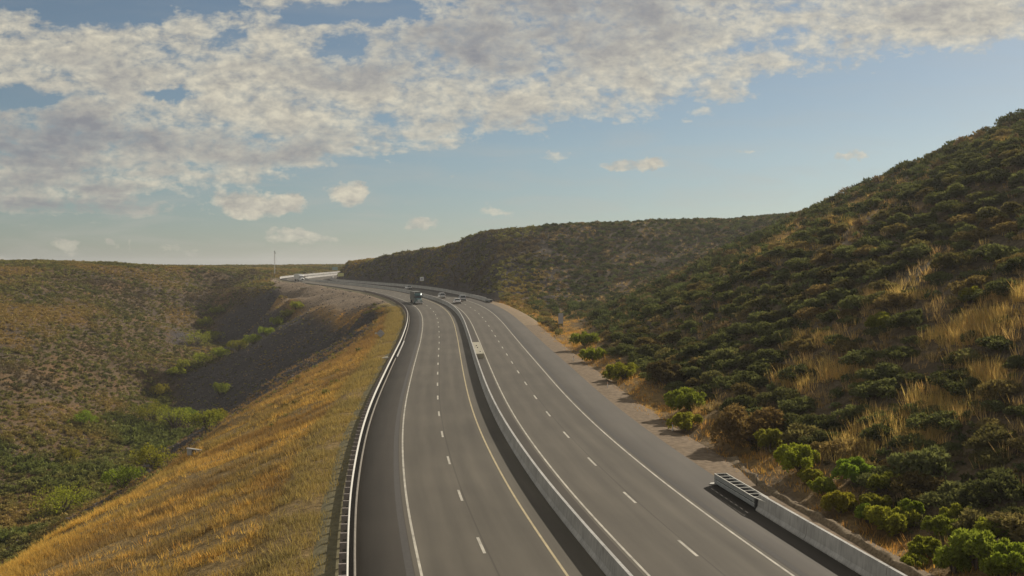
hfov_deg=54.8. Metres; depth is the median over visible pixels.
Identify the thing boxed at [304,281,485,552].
road marking
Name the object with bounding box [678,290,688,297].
desert shrub
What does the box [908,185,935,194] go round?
desert shrub
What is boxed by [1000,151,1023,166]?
desert shrub
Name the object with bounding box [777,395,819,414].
desert shrub
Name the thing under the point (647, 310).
desert shrub
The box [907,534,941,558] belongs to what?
bush
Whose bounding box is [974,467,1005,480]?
desert shrub
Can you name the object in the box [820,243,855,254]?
desert shrub
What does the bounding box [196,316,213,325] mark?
bush
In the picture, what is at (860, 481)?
desert shrub
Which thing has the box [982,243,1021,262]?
desert shrub
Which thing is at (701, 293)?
desert shrub
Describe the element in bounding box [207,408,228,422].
bush
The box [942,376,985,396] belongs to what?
desert shrub
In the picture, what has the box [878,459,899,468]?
desert shrub
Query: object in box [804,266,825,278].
desert shrub
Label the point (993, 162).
desert shrub
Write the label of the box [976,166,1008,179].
desert shrub
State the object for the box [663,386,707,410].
bush
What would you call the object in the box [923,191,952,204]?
desert shrub
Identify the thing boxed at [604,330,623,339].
desert shrub
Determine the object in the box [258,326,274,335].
bush
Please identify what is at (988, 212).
desert shrub
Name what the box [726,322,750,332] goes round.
desert shrub
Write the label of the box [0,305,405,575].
dry grass
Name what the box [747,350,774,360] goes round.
desert shrub
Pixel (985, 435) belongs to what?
desert shrub
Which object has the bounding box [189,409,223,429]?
bush
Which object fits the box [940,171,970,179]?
desert shrub
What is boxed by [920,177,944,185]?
desert shrub
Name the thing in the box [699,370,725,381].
desert shrub
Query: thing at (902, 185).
desert shrub
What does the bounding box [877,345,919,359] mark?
desert shrub
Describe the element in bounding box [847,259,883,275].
desert shrub
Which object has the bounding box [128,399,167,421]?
bush
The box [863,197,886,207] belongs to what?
desert shrub
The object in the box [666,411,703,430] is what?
bush
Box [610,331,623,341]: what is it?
desert shrub
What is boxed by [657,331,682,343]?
desert shrub
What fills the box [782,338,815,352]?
desert shrub
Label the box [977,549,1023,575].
bush
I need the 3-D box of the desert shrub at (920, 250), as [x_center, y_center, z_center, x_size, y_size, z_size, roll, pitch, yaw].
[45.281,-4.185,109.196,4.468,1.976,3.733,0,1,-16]
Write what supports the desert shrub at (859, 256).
on the terrain at (340, 303)
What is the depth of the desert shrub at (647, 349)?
137.13 m
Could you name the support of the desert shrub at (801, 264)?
on the terrain at (340, 303)
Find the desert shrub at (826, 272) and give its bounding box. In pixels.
[816,265,839,279]
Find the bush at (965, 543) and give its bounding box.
[934,527,1012,569]
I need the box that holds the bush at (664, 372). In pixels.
[646,360,685,384]
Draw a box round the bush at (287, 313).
[279,309,294,317]
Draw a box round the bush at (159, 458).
[127,442,177,470]
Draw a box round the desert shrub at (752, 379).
[733,370,770,387]
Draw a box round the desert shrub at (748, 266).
[736,262,760,272]
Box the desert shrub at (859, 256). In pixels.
[846,252,867,258]
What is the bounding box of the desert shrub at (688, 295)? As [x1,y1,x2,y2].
[683,290,696,299]
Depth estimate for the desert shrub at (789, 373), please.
93.83 m
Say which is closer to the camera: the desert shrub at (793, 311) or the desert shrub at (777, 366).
the desert shrub at (777, 366)
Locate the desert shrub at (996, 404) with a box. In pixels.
[978,399,1004,412]
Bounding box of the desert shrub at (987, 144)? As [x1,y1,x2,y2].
[977,139,1000,151]
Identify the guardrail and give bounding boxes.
[338,290,407,575]
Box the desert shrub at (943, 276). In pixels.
[922,271,953,280]
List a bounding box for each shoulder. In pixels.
[280,273,421,575]
[304,278,605,575]
[309,275,643,575]
[322,277,860,575]
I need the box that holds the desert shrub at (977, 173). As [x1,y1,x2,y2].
[973,170,988,179]
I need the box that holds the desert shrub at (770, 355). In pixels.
[752,348,788,363]
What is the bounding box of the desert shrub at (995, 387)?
[973,379,1023,398]
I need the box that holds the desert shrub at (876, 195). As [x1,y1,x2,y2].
[871,191,889,198]
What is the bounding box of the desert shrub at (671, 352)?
[661,349,677,359]
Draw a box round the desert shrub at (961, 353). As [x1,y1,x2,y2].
[949,347,985,364]
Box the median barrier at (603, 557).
[305,273,632,575]
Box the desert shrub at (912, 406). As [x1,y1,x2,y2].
[903,400,934,413]
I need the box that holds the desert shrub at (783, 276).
[772,272,793,281]
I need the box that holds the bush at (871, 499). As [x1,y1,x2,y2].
[858,492,892,508]
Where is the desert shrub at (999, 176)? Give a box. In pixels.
[985,172,1011,182]
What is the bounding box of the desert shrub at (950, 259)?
[929,251,977,268]
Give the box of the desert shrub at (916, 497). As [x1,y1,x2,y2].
[899,493,937,506]
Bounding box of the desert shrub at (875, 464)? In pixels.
[866,461,877,466]
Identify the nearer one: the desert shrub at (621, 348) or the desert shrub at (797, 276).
the desert shrub at (797, 276)
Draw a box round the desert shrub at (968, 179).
[953,174,983,184]
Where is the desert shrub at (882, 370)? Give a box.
[855,362,906,380]
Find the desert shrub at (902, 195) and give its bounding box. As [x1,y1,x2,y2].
[896,188,915,199]
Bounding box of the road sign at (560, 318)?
[558,313,562,323]
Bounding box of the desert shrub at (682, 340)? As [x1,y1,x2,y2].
[676,336,696,346]
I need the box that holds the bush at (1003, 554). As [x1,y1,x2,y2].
[990,542,1023,574]
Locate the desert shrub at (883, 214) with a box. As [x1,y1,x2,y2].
[872,210,892,220]
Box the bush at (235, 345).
[226,339,248,351]
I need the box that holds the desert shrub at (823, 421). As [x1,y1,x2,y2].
[791,412,844,430]
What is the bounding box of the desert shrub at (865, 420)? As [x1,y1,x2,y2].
[856,409,893,426]
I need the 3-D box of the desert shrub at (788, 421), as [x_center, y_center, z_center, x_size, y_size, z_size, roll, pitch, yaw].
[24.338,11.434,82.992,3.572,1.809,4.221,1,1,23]
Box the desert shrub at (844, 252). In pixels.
[834,246,855,260]
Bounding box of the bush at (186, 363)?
[175,359,195,368]
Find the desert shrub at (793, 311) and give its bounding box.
[790,307,798,313]
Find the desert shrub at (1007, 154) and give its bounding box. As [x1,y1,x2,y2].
[999,148,1022,159]
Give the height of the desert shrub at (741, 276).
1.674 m
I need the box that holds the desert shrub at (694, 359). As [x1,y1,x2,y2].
[687,356,706,366]
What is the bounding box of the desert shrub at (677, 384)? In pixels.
[663,380,686,389]
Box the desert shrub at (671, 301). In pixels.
[667,297,691,305]
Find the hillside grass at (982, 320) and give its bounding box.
[532,119,1023,544]
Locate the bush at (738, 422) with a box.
[708,403,785,446]
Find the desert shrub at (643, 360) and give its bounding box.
[632,356,658,365]
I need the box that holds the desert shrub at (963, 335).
[960,329,987,341]
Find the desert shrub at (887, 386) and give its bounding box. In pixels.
[852,377,905,399]
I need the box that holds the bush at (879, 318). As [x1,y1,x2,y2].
[864,311,894,328]
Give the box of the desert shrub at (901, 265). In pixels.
[889,260,916,271]
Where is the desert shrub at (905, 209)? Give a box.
[888,205,916,213]
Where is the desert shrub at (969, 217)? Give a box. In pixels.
[947,213,980,224]
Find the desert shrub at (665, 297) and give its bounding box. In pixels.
[660,292,675,301]
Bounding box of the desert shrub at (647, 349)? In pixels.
[634,344,661,355]
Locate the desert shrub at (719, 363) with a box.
[714,359,735,369]
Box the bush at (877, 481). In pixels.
[865,469,902,491]
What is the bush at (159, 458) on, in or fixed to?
on the terrain at (340, 303)
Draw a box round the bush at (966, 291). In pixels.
[958,285,984,303]
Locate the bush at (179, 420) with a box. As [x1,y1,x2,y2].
[153,403,194,429]
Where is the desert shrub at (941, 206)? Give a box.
[931,199,964,212]
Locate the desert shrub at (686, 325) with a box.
[678,320,703,330]
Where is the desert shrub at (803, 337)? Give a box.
[794,335,812,339]
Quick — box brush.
[533,117,1023,542]
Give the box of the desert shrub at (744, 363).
[737,358,754,367]
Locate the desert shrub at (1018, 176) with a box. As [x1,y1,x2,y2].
[1008,169,1023,181]
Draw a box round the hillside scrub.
[0,225,564,566]
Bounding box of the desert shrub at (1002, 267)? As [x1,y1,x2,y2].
[995,256,1023,273]
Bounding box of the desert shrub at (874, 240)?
[858,236,891,246]
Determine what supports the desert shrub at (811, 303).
on the terrain at (340, 303)
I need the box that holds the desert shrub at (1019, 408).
[1002,404,1023,417]
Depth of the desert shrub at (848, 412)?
77.80 m
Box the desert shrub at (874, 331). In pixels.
[863,326,892,336]
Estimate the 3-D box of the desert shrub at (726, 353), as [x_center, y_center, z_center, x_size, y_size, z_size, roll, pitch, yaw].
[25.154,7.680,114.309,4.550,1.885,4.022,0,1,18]
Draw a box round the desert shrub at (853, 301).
[837,294,872,308]
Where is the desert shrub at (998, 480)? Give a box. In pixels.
[960,467,1023,503]
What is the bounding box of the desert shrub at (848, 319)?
[836,315,861,324]
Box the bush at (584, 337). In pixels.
[568,330,599,345]
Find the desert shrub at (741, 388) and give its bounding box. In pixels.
[730,381,761,397]
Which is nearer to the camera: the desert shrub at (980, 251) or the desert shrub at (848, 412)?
the desert shrub at (848, 412)
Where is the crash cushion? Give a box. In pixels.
[710,473,766,508]
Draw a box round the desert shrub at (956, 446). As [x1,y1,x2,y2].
[940,441,963,452]
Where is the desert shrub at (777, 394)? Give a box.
[755,386,801,404]
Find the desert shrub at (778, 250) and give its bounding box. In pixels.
[762,246,785,257]
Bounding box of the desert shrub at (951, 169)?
[936,165,960,178]
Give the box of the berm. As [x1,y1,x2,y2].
[724,456,924,575]
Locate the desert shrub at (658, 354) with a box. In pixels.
[654,347,669,359]
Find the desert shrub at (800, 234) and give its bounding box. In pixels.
[789,230,812,239]
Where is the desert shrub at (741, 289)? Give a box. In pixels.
[729,285,750,296]
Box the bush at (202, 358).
[192,351,212,363]
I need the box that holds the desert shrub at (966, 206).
[950,202,982,212]
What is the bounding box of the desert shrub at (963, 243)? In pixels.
[950,239,976,248]
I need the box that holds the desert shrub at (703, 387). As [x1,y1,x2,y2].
[691,383,715,393]
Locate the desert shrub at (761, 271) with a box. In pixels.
[749,266,777,275]
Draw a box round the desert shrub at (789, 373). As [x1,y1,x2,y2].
[776,363,816,381]
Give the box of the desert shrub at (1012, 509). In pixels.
[994,505,1023,514]
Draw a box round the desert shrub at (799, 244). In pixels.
[785,241,812,249]
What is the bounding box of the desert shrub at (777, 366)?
[769,363,789,371]
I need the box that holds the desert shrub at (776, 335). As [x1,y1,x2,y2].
[771,327,796,339]
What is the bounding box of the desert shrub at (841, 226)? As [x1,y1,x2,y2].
[830,221,851,230]
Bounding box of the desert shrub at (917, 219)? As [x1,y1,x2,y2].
[906,212,938,226]
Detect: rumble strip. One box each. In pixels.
[375,292,420,575]
[417,289,807,575]
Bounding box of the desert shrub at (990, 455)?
[968,446,1010,466]
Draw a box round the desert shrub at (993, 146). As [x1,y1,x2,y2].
[981,144,999,154]
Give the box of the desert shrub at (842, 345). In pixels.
[833,338,858,355]
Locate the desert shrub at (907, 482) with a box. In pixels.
[887,470,944,499]
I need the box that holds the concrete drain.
[186,448,201,456]
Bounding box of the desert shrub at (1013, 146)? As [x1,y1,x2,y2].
[994,143,1022,156]
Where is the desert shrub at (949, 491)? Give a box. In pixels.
[918,480,993,509]
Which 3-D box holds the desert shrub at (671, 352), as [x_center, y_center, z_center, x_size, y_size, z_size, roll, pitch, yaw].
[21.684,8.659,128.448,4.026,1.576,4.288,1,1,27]
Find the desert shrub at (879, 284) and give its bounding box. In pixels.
[867,279,900,290]
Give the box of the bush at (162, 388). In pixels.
[148,383,170,394]
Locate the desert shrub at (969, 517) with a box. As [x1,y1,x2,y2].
[951,506,990,529]
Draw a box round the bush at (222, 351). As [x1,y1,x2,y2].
[210,347,230,358]
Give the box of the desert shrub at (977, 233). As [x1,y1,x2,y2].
[949,228,994,241]
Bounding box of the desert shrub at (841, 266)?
[837,261,856,270]
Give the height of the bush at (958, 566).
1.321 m
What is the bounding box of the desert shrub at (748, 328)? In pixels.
[737,321,764,333]
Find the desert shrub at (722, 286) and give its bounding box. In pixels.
[706,281,732,291]
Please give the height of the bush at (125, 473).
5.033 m
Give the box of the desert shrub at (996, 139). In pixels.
[979,138,1003,145]
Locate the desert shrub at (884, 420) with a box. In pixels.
[876,415,906,427]
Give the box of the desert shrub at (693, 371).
[679,366,703,378]
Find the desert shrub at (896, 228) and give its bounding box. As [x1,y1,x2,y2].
[880,223,912,233]
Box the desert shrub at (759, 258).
[755,254,774,261]
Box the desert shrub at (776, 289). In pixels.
[767,283,792,295]
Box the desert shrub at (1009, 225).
[989,221,1023,232]
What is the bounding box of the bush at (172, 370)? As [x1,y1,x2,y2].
[167,366,186,375]
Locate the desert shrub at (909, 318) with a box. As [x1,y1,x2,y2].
[885,308,929,327]
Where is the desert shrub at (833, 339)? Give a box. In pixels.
[822,334,848,344]
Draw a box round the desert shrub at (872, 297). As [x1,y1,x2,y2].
[863,289,888,303]
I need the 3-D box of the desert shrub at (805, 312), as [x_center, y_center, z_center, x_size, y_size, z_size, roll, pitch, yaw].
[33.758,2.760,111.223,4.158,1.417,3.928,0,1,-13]
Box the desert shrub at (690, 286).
[686,281,704,290]
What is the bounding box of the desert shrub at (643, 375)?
[638,372,658,380]
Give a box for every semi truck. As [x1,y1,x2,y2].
[294,274,304,280]
[410,291,422,303]
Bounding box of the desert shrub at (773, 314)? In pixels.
[756,310,790,321]
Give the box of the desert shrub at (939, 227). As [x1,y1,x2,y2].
[923,222,953,231]
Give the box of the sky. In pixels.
[0,0,1023,264]
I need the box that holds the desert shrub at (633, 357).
[627,351,645,363]
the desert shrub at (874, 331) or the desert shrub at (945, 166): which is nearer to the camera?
the desert shrub at (874, 331)
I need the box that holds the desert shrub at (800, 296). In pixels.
[783,293,808,305]
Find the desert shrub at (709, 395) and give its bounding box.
[699,392,718,401]
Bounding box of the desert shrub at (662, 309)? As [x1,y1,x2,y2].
[650,304,674,314]
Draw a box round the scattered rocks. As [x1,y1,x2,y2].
[9,228,647,547]
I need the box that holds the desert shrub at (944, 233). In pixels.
[934,228,952,236]
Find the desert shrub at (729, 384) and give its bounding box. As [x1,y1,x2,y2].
[725,377,748,388]
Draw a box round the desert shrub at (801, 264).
[789,260,816,270]
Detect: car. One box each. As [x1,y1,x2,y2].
[438,293,444,297]
[453,298,460,303]
[458,295,465,300]
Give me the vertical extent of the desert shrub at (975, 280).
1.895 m
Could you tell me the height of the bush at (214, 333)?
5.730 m
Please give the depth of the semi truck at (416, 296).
307.66 m
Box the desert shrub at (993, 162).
[978,156,1009,168]
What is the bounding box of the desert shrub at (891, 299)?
[873,291,912,307]
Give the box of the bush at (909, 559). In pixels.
[899,552,929,567]
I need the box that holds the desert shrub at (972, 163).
[965,157,985,169]
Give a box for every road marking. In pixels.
[287,278,422,575]
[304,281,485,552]
[310,275,649,575]
[329,283,568,575]
[452,296,793,575]
[470,307,697,555]
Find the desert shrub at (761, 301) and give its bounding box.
[742,295,771,307]
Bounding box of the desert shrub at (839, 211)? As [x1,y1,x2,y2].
[832,207,855,215]
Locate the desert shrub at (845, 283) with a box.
[829,278,860,289]
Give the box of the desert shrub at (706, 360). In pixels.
[695,356,724,366]
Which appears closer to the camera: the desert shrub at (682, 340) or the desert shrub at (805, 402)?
the desert shrub at (805, 402)
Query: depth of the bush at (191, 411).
313.90 m
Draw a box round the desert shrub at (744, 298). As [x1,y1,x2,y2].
[733,293,755,303]
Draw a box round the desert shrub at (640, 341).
[634,337,659,347]
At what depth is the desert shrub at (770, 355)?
103.70 m
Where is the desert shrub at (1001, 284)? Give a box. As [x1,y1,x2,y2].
[984,277,1023,295]
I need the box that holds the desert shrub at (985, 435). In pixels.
[962,422,1017,453]
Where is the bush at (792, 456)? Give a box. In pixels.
[773,442,819,472]
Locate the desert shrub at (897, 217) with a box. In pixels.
[886,212,909,223]
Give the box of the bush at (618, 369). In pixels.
[601,361,639,380]
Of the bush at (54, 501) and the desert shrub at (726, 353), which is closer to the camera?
the desert shrub at (726, 353)
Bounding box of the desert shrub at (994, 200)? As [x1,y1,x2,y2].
[974,193,1010,205]
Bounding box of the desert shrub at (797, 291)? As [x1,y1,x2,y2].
[785,288,804,296]
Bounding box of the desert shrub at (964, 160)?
[960,153,984,164]
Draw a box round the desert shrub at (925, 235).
[904,230,939,242]
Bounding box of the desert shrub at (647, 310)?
[644,304,659,313]
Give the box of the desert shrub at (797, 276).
[790,271,809,279]
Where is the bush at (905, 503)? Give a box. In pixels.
[891,498,924,514]
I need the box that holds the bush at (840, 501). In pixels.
[819,490,858,512]
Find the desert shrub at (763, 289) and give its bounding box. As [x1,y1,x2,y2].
[756,283,773,294]
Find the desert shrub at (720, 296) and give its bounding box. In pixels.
[715,290,734,301]
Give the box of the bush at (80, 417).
[66,409,98,424]
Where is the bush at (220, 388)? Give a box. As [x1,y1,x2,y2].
[212,382,231,394]
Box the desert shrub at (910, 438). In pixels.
[891,432,941,450]
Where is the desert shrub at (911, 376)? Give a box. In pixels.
[893,372,928,384]
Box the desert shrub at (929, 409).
[912,404,946,414]
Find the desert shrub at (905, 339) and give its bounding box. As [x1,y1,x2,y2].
[900,335,924,345]
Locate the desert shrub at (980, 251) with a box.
[963,244,993,256]
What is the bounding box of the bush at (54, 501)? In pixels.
[26,482,97,517]
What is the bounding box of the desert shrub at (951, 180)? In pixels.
[941,174,969,184]
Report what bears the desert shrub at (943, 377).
on the terrain at (340, 303)
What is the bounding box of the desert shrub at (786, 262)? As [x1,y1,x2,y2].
[784,257,801,266]
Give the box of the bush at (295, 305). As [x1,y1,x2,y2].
[289,300,303,308]
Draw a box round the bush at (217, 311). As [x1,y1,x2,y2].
[208,305,225,314]
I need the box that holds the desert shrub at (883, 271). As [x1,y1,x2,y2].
[866,264,893,278]
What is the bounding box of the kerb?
[353,358,395,575]
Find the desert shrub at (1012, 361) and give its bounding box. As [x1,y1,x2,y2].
[1001,355,1023,368]
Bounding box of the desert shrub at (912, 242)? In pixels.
[900,239,934,250]
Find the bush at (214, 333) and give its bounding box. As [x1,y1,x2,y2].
[205,330,225,341]
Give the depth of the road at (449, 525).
71.58 m
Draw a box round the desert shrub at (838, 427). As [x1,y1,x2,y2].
[828,424,851,434]
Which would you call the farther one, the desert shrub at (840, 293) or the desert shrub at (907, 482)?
the desert shrub at (840, 293)
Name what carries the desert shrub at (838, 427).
on the terrain at (340, 303)
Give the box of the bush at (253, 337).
[242,334,261,344]
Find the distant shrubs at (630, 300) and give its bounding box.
[523,107,1023,471]
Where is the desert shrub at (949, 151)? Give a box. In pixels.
[943,145,962,154]
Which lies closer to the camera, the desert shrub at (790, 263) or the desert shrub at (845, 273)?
the desert shrub at (845, 273)
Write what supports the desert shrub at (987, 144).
on the terrain at (340, 303)
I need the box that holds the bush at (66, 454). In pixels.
[55,447,81,460]
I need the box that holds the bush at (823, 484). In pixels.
[806,476,836,494]
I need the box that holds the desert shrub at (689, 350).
[675,343,711,358]
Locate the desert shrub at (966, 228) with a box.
[952,224,975,234]
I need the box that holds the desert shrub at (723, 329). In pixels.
[719,327,737,333]
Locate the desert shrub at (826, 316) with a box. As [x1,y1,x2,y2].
[816,309,839,322]
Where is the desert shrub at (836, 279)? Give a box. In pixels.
[831,276,859,283]
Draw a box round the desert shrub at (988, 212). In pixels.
[975,206,1009,221]
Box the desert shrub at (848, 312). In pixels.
[838,308,859,318]
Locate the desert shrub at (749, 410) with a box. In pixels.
[745,406,765,415]
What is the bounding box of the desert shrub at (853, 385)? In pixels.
[848,382,880,397]
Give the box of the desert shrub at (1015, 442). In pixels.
[1004,435,1023,452]
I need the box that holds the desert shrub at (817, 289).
[807,283,829,295]
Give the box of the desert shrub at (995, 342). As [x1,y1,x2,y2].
[975,334,1018,351]
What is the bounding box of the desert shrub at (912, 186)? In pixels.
[899,183,920,192]
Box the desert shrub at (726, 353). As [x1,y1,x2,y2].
[709,346,742,361]
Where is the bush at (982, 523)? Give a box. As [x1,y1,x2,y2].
[971,515,1011,540]
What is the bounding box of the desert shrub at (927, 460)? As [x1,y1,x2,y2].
[886,444,958,479]
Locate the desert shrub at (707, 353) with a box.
[702,350,714,356]
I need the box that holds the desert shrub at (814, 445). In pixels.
[807,441,833,454]
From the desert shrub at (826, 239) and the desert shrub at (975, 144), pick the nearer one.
the desert shrub at (826, 239)
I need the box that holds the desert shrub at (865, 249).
[852,244,877,256]
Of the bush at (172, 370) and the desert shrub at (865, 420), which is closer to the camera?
the desert shrub at (865, 420)
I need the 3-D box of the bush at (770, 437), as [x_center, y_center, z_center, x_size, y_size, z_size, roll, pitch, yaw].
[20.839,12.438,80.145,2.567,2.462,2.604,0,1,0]
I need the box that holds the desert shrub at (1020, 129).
[1011,126,1023,136]
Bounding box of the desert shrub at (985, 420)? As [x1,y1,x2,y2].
[975,417,1007,429]
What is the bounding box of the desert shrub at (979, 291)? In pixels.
[956,288,989,300]
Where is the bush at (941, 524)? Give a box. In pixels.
[920,510,961,539]
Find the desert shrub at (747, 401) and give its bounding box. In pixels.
[719,394,761,410]
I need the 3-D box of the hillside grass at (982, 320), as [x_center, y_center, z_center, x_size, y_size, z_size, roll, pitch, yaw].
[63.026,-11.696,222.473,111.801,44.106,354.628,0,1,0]
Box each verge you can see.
[277,279,405,575]
[340,281,538,324]
[525,325,933,575]
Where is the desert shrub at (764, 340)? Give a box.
[750,335,780,346]
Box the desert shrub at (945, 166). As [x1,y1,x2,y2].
[938,160,964,171]
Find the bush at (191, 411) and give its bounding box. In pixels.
[174,407,197,420]
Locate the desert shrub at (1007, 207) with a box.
[1000,201,1023,215]
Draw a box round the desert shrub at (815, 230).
[809,226,826,234]
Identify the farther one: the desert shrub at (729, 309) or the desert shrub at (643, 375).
the desert shrub at (729, 309)
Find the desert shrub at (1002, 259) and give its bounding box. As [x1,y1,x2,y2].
[992,252,1023,264]
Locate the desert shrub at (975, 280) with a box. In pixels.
[947,275,992,294]
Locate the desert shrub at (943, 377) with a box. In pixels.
[925,367,980,387]
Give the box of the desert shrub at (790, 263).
[787,256,810,269]
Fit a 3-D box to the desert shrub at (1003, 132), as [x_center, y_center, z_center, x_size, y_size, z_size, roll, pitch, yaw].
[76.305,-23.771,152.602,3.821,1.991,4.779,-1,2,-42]
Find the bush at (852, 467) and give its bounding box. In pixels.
[831,456,875,482]
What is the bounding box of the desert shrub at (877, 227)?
[865,220,890,231]
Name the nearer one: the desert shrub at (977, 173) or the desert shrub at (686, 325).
the desert shrub at (977, 173)
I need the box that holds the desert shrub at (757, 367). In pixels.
[746,361,771,376]
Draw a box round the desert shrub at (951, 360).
[940,355,958,365]
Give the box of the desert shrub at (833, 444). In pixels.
[818,437,871,458]
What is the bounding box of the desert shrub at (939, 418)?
[905,410,963,433]
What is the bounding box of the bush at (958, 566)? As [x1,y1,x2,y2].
[932,555,971,573]
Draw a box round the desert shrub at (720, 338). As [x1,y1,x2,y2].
[708,331,739,346]
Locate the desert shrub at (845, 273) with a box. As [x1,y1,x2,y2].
[831,267,862,276]
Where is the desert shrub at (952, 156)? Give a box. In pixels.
[942,149,966,162]
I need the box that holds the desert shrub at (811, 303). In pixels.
[797,298,825,308]
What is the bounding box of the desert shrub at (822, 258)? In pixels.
[809,253,832,265]
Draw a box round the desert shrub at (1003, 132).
[990,129,1015,136]
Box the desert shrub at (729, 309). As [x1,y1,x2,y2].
[720,302,744,315]
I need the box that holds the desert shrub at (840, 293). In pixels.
[816,287,855,303]
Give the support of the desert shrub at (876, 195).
on the terrain at (340, 303)
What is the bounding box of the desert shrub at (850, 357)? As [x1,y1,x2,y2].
[837,346,878,366]
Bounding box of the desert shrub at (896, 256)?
[879,251,909,262]
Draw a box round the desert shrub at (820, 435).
[797,429,842,444]
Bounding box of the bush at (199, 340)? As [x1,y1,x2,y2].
[180,329,212,344]
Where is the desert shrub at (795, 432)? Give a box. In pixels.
[780,422,824,443]
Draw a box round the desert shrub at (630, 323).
[619,320,638,328]
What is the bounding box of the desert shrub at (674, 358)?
[665,353,690,361]
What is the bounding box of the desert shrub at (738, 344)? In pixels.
[718,339,746,351]
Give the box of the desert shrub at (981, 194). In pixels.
[965,190,997,201]
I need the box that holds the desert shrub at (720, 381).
[709,375,733,389]
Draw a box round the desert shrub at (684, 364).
[678,361,695,367]
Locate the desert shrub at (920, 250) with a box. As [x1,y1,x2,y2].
[901,242,935,258]
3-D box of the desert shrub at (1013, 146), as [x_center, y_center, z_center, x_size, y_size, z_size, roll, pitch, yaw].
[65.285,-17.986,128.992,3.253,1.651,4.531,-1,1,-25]
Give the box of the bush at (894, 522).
[862,505,921,536]
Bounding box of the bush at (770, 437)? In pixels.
[753,427,781,453]
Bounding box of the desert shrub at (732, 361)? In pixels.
[726,355,748,365]
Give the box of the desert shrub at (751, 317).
[746,311,773,321]
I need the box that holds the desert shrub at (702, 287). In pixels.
[688,284,710,292]
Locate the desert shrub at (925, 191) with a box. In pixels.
[915,186,938,198]
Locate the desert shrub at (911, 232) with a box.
[902,228,922,238]
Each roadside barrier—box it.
[279,271,339,278]
[330,276,486,300]
[756,494,906,575]
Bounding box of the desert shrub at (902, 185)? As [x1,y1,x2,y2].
[892,182,917,191]
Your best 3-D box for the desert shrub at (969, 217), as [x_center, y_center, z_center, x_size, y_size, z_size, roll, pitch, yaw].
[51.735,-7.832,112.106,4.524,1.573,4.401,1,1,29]
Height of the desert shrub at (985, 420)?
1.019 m
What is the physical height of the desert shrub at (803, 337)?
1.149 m
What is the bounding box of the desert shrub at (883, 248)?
[868,244,897,255]
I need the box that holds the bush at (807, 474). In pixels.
[796,468,823,482]
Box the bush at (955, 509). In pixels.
[938,502,971,518]
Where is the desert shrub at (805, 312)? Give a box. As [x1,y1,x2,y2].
[793,307,827,318]
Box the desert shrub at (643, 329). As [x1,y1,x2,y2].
[629,326,651,333]
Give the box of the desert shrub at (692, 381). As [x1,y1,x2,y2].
[685,378,704,385]
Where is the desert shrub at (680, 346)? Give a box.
[676,342,693,349]
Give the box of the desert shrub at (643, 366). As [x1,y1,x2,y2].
[633,361,649,372]
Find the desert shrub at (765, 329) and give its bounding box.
[756,320,781,336]
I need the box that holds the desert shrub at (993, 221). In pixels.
[978,214,1012,227]
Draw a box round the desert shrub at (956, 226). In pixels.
[947,221,966,233]
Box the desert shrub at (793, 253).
[785,248,809,258]
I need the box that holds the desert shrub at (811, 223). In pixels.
[806,218,820,226]
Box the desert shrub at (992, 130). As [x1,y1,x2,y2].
[984,126,1008,134]
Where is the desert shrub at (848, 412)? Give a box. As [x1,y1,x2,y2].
[830,403,879,422]
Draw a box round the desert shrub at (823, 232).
[816,227,836,236]
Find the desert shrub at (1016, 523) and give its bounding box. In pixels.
[986,511,1023,543]
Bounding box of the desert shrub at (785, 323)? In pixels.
[768,317,800,329]
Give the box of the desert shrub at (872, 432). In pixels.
[858,422,905,442]
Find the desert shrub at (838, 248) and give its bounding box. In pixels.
[832,245,856,254]
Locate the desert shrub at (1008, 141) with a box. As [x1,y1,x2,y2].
[997,137,1023,146]
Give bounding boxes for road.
[288,276,573,575]
[311,275,798,575]
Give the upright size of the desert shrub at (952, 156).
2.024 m
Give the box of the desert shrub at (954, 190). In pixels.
[940,182,972,198]
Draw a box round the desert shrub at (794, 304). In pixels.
[780,300,803,312]
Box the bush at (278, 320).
[269,315,284,325]
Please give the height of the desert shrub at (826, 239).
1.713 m
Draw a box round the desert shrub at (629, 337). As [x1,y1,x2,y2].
[620,332,646,343]
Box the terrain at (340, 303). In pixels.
[0,123,1023,575]
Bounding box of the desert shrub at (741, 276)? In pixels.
[731,271,755,280]
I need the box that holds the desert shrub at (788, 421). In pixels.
[781,412,804,429]
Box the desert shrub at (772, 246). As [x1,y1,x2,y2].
[767,241,790,249]
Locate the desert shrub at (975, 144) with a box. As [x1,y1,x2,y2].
[966,138,987,149]
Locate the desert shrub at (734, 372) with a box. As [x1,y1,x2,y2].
[730,369,744,375]
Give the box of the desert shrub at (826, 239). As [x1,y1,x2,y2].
[818,233,843,244]
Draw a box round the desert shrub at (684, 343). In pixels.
[681,339,698,345]
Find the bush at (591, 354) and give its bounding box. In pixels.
[578,346,608,360]
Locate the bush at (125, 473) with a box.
[98,465,147,488]
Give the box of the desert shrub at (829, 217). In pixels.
[820,216,839,222]
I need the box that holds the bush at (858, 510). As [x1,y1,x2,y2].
[853,503,870,522]
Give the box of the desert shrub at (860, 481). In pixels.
[856,465,905,493]
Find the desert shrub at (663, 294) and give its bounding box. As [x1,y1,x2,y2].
[659,291,677,297]
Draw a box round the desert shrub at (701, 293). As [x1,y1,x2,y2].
[690,290,712,298]
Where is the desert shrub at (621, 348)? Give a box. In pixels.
[607,343,636,355]

